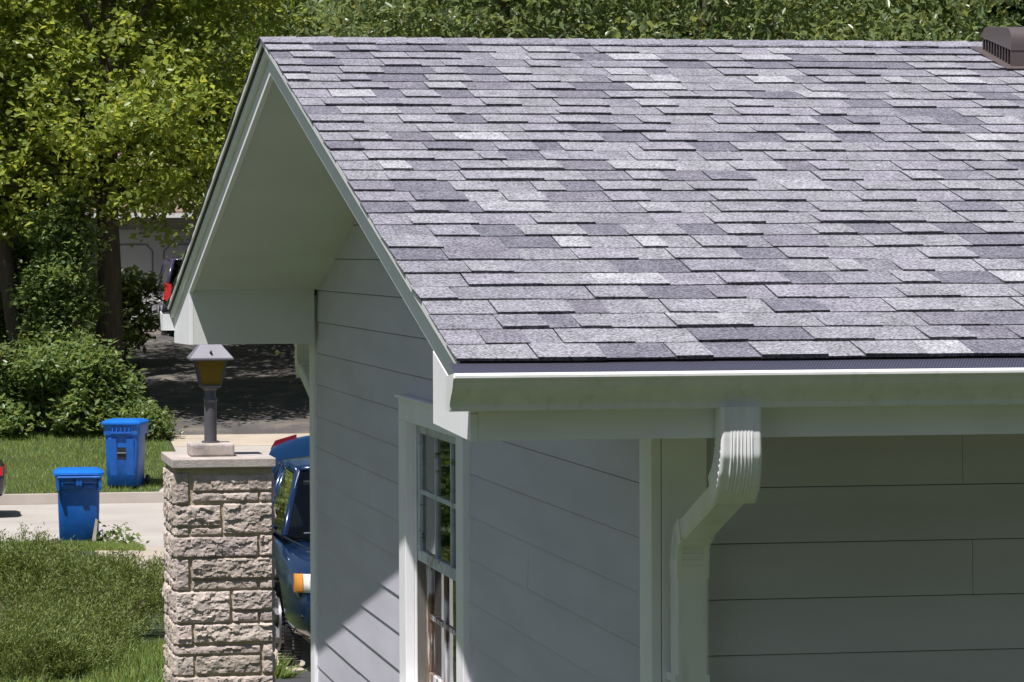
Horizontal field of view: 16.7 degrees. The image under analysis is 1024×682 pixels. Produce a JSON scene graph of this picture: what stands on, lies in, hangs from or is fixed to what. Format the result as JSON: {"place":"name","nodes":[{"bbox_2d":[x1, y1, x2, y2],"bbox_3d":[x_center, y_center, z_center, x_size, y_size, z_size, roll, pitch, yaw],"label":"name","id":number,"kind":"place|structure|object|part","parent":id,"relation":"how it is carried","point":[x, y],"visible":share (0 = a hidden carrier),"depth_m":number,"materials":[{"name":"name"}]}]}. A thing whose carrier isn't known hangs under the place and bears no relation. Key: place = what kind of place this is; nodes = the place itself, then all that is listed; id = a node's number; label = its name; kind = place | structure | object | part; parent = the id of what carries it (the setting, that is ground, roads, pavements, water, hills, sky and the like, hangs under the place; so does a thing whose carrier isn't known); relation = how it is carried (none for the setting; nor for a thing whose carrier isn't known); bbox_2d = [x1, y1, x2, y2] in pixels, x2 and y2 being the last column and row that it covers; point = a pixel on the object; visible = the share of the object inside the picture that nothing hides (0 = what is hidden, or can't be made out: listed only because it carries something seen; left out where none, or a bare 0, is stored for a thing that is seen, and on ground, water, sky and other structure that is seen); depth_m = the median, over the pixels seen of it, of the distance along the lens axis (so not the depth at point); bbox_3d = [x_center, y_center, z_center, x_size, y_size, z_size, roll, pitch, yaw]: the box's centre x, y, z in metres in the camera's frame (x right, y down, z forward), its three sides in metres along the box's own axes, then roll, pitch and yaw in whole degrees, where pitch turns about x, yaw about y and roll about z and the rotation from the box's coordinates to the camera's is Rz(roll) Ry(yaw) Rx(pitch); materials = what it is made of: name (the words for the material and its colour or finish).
{"place":"outdoors","nodes":[
{"label":"outdoors","id":0,"kind":"place"},
{"bbox_2d":[0,503,165,545],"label":"road","id":1,"kind":"structure","parent":0,"point":[145,521],"depth_m":54.92,"materials":[{"name":"concrete"}]},
{"bbox_2d":[0,459,6,495],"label":"dark sedan","id":2,"kind":"object","parent":1,"relation":"on","point":[3,469],"visible":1,"depth_m":55.41,"materials":[{"name":"paint"}]},
{"bbox_2d":[0,223,310,681],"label":"ground","id":3,"kind":"structure","parent":0,"point":[156,632],"depth_m":61.62,"materials":[{"name":"green plant"}]},
{"bbox_2d":[0,340,50,435],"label":"shrub","id":4,"kind":"object","parent":3,"relation":"on","point":[4,349],"visible":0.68,"depth_m":64.65,"materials":[{"name":"green plant"}]},
{"bbox_2d":[0,222,60,362],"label":"shrub","id":5,"kind":"object","parent":3,"relation":"on","point":[21,250],"visible":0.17,"depth_m":68.08,"materials":[{"name":"green plant"}]},
{"bbox_2d":[0,6,94,231],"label":"broadleaf tree","id":6,"kind":"object","parent":3,"relation":"on","point":[30,198],"visible":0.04,"depth_m":86.67,"materials":[{"name":"green plant"}]},
{"bbox_2d":[0,0,101,416],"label":"leaning tree","id":7,"kind":"object","parent":3,"relation":"on","point":[7,271],"visible":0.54,"depth_m":66.77,"materials":[{"name":"green plant"}]},
{"bbox_2d":[2,183,115,415],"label":"shrub","id":8,"kind":"object","parent":3,"relation":"on","point":[63,306],"visible":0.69,"depth_m":66.11,"materials":[{"name":"green plant"}]},
{"bbox_2d":[0,329,139,438],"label":"shrub","id":9,"kind":"object","parent":3,"relation":"on","point":[45,370],"visible":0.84,"depth_m":64.49,"materials":[{"name":"green plant"}]},
{"bbox_2d":[53,467,103,541],"bbox_3d":[-5.878,2.288,47.301,0.678,1.126,0.805,0,1,-8],"label":"recycling bin","id":10,"kind":"object","parent":3,"relation":"on","point":[79,489],"visible":0.84,"depth_m":47.02,"materials":[{"name":"blue plastic"}]},
{"bbox_2d":[0,492,163,504],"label":"kerb","id":11,"kind":"structure","parent":3,"relation":"on","point":[104,498],"depth_m":58.56,"materials":[{"name":"concrete"}]},
{"bbox_2d":[0,522,165,681],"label":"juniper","id":12,"kind":"object","parent":3,"relation":"on","point":[51,632],"visible":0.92,"depth_m":26.35,"materials":[{"name":"green plant"}]},
{"bbox_2d":[92,519,97,541],"bbox_3d":[-5.627,2.639,46.897,0.076,0.488,0.216,0,1,10],"label":"wooden stake","id":13,"kind":"object","parent":3,"relation":"on","point":[95,530],"visible":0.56,"depth_m":46.91,"materials":[{"name":"grey wood"}]},
{"bbox_2d":[38,333,161,434],"bbox_3d":[-7.657,0.861,65.006,2.406,2.071,2.042,0,2,-10],"label":"shrub","id":14,"kind":"object","parent":3,"relation":"on","point":[104,374],"visible":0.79,"depth_m":64.67,"materials":[{"name":"green plant"}]},
{"bbox_2d":[87,521,149,545],"bbox_3d":[-5.389,2.698,47.213,0.948,0.570,0.918,0,2,-10],"label":"weed","id":15,"kind":"object","parent":3,"relation":"on","point":[116,537],"visible":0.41,"depth_m":47.12,"materials":[{"name":"green plant"}]},
{"bbox_2d":[73,262,167,363],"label":"shrub","id":16,"kind":"object","parent":3,"relation":"on","point":[134,286],"visible":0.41,"depth_m":74.51,"materials":[{"name":"green plant"}]},
{"bbox_2d":[101,418,149,485],"bbox_3d":[-6.601,1.911,59.609,0.704,1.168,0.835,0,1,6],"label":"recycling bin","id":17,"kind":"object","parent":3,"relation":"on","point":[125,449],"visible":1,"depth_m":59.28,"materials":[{"name":"blue plastic"}]},
{"bbox_2d":[15,0,246,229],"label":"broadleaf tree","id":18,"kind":"object","parent":3,"relation":"on","point":[124,70],"depth_m":92.33,"materials":[{"name":"green plant"}]},
{"bbox_2d":[72,153,204,323],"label":"garage","id":19,"kind":"structure","parent":3,"relation":"on","point":[151,256],"depth_m":84.89,"materials":[{"name":"white"}]},
{"bbox_2d":[119,229,192,323],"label":"door","id":20,"kind":"structure","parent":19,"relation":"in","point":[150,257],"depth_m":84.89,"materials":[{"name":"paint"}]},
{"bbox_2d":[109,399,188,440],"bbox_3d":[-6.719,1.537,64.557,1.313,0.938,1.182,-1,2,-26],"label":"shrub","id":21,"kind":"object","parent":3,"relation":"on","point":[159,424],"visible":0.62,"depth_m":64.36,"materials":[{"name":"green plant"}]},
{"bbox_2d":[0,0,339,372],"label":"maple tree","id":22,"kind":"object","parent":3,"relation":"on","point":[95,147],"visible":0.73,"depth_m":66.47,"materials":[{"name":"green plant"}]},
{"bbox_2d":[1,0,378,159],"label":"ash tree","id":23,"kind":"object","parent":3,"relation":"on","point":[297,2],"visible":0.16,"depth_m":72.01,"materials":[{"name":"green plant"}]},
{"bbox_2d":[161,441,276,681],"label":"stone pillar","id":24,"kind":"structure","parent":3,"relation":"on","point":[219,596],"depth_m":21.10,"materials":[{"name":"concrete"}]},
{"bbox_2d":[187,344,233,442],"bbox_3d":[-1.851,0.320,21.393,0.265,0.605,0.265,0,2,-10],"label":"lamp post","id":25,"kind":"object","parent":24,"relation":"on","point":[210,361],"visible":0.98,"depth_m":21.32,"materials":[{"name":"metal"}]},
{"bbox_2d":[117,0,388,259],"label":"silver maple","id":26,"kind":"object","parent":3,"relation":"on","point":[229,57],"visible":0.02,"depth_m":77.98,"materials":[{"name":"green plant"}]},
{"bbox_2d":[231,0,627,109],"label":"willowy tree","id":27,"kind":"object","parent":3,"relation":"on","point":[382,15],"visible":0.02,"depth_m":71.11,"materials":[{"name":"green plant"}]},
{"bbox_2d":[275,0,697,356],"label":"silver maple","id":28,"kind":"object","parent":3,"relation":"on","point":[456,22],"visible":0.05,"depth_m":60.23,"materials":[{"name":"green plant"}]},
{"bbox_2d":[354,0,789,39],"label":"broadleaf tree","id":29,"kind":"object","parent":3,"relation":"on","point":[685,35],"visible":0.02,"depth_m":72.76,"materials":[{"name":"green plant"}]},
{"bbox_2d":[478,0,916,40],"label":"willowy tree","id":30,"kind":"object","parent":3,"relation":"on","point":[729,28],"visible":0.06,"depth_m":60.95,"materials":[{"name":"green plant"}]},
{"bbox_2d":[654,0,852,33],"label":"broadleaf tree","id":31,"kind":"object","parent":3,"relation":"on","point":[748,9],"depth_m":77.87,"materials":[{"name":"green plant"}]},
{"bbox_2d":[716,0,1023,41],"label":"silver maple","id":32,"kind":"object","parent":3,"relation":"on","point":[928,20],"visible":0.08,"depth_m":60.87,"materials":[{"name":"green plant"}]},
{"bbox_2d":[852,0,1023,37],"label":"broadleaf tree","id":33,"kind":"object","parent":3,"relation":"on","point":[1003,5],"depth_m":65.49,"materials":[{"name":"green plant"}]},
{"bbox_2d":[95,546,310,670],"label":"driveway","id":34,"kind":"structure","parent":0,"point":[150,551],"depth_m":27.04,"materials":[{"name":"concrete"}]},
{"bbox_2d":[269,435,310,665],"bbox_3d":[-1.099,1.527,26.280,1.890,1.503,4.357,0,2,-10],"label":"suv","id":35,"kind":"object","parent":34,"relation":"on","point":[291,524],"visible":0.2,"depth_m":25.14,"materials":[{"name":"paint"}]},
{"bbox_3d":[-1.676,1.165,25.678,0.210,0.460,1.130,0,2,-10],"label":"side window","id":36,"kind":"part","parent":35,"relation":"part of","materials":[{"name":"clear glass"}]},
{"bbox_2d":[159,446,271,491],"bbox_3d":[-3.407,2.300,61.640,6.250,0.661,4.800,0,2,-10],"label":"driveway apron","id":37,"kind":"object","parent":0,"point":[266,449],"visible":0.04,"depth_m":63.46,"materials":[{"name":"concrete"}]},
{"bbox_2d":[133,329,309,434],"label":"driveway","id":38,"kind":"structure","parent":0,"point":[262,390],"depth_m":71.23,"materials":[{"name":"grey asphalt"}]},
{"bbox_2d":[150,256,182,334],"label":"dark van","id":39,"kind":"object","parent":38,"relation":"on","point":[170,269],"visible":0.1,"depth_m":80.43,"materials":[{"name":"paint"}]},
{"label":"side window","id":40,"kind":"part","parent":39,"relation":"part of","materials":[{"name":"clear glass"}]},
{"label":"rear window","id":41,"kind":"part","parent":39,"relation":"part of","materials":[{"name":"black glass"}]},
{"bbox_2d":[169,433,309,446],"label":"sidewalk","id":42,"kind":"structure","parent":0,"point":[237,440],"depth_m":64.55,"materials":[{"name":"concrete"}]},
{"bbox_2d":[275,671,310,681],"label":"asphalt","id":43,"kind":"structure","parent":0,"point":[305,676],"depth_m":24.04,"materials":[{"name":"grey asphalt"}]},
{"bbox_2d":[273,651,308,678],"bbox_3d":[-1.617,2.225,24.110,0.468,0.215,0.421,0,1,3],"label":"grass tuft","id":44,"kind":"object","parent":43,"relation":"on","point":[282,671],"visible":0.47,"depth_m":24.07,"materials":[{"name":"green plant"}]},
{"bbox_2d":[160,27,1023,681],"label":"house","id":45,"kind":"structure","parent":0,"point":[656,361],"depth_m":10.65,"materials":[{"name":"paint"}]},
{"bbox_2d":[394,394,470,681],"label":"window","id":46,"kind":"structure","parent":45,"relation":"in","point":[435,520],"depth_m":13.96,"materials":[{"name":"white paint"}]}
]}

